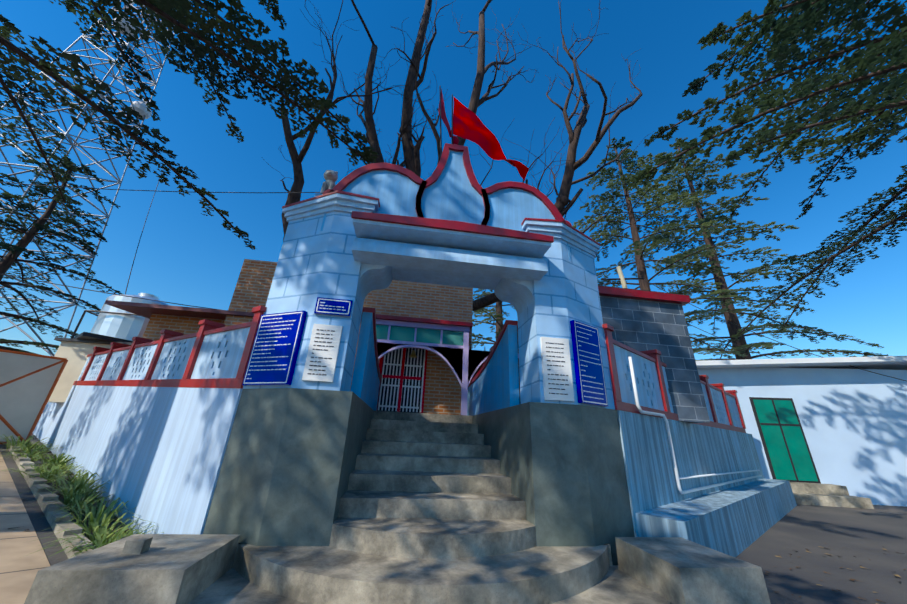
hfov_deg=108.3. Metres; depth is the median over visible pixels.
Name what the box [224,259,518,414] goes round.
brick building
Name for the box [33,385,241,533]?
plinth wall paint
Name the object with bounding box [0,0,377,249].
cedar tree
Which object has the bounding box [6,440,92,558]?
kerb
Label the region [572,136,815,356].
cedar tree
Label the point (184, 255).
sky
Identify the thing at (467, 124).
temple flags
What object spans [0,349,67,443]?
orange gate
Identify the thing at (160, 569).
stair side blocks
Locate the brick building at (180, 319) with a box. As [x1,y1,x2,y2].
[48,300,253,402]
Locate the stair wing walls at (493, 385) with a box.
[350,307,519,415]
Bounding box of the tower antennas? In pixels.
[113,2,172,118]
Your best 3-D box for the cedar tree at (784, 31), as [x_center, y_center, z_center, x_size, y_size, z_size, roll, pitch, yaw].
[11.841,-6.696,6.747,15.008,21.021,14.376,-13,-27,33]
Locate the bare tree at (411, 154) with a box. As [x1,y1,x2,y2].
[265,0,651,310]
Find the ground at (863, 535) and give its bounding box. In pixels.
[0,433,906,603]
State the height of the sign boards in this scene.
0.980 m
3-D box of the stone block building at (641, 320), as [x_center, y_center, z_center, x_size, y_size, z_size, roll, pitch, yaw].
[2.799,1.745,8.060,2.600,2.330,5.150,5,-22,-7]
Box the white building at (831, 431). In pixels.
[696,356,906,508]
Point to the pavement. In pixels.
(17, 575)
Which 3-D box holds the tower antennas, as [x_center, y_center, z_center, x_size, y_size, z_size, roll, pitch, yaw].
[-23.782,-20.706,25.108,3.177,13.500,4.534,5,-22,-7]
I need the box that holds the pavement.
[0,453,49,603]
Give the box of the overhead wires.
[0,173,905,380]
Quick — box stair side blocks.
[24,534,770,603]
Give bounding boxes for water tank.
[74,293,167,342]
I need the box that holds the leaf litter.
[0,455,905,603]
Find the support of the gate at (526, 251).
on the plinth stone
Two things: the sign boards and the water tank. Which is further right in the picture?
the sign boards
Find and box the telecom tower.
[0,0,174,356]
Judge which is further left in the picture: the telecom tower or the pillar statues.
the telecom tower
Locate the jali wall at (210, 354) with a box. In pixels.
[73,305,266,388]
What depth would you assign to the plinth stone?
3.28 m
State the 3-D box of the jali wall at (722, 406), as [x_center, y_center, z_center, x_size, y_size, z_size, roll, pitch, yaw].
[4.884,1.931,6.671,7.850,1.105,0.270,21,-28,-37]
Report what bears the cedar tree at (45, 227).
on the ground at (863, 535)
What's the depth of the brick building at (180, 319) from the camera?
7.44 m
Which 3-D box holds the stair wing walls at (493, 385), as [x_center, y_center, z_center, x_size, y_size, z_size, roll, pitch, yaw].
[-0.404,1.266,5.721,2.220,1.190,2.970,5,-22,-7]
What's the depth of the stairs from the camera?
2.78 m
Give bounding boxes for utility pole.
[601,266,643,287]
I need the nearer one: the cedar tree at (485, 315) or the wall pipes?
the wall pipes
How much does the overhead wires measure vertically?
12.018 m
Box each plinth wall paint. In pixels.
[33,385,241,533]
[617,410,796,557]
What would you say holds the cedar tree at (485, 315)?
on the ground at (863, 535)
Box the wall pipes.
[628,357,761,493]
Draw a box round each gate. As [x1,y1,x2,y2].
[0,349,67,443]
[243,143,614,409]
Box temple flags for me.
[439,86,528,180]
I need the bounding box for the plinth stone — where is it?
[203,388,634,564]
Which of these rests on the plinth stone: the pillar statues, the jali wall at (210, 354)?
the jali wall at (210, 354)
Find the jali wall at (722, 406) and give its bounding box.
[602,323,745,432]
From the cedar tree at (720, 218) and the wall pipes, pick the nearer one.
the wall pipes
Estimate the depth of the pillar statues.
4.60 m
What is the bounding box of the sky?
[0,0,906,359]
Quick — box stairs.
[188,411,670,603]
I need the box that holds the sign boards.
[242,297,607,406]
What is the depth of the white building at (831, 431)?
9.71 m
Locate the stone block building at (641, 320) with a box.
[489,285,709,422]
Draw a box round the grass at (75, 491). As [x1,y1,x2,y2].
[0,434,163,558]
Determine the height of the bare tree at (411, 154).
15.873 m
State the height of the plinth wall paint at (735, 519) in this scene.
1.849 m
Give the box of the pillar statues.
[314,170,337,196]
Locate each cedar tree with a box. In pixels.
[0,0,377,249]
[0,148,123,354]
[472,289,514,347]
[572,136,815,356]
[627,0,906,340]
[643,137,888,360]

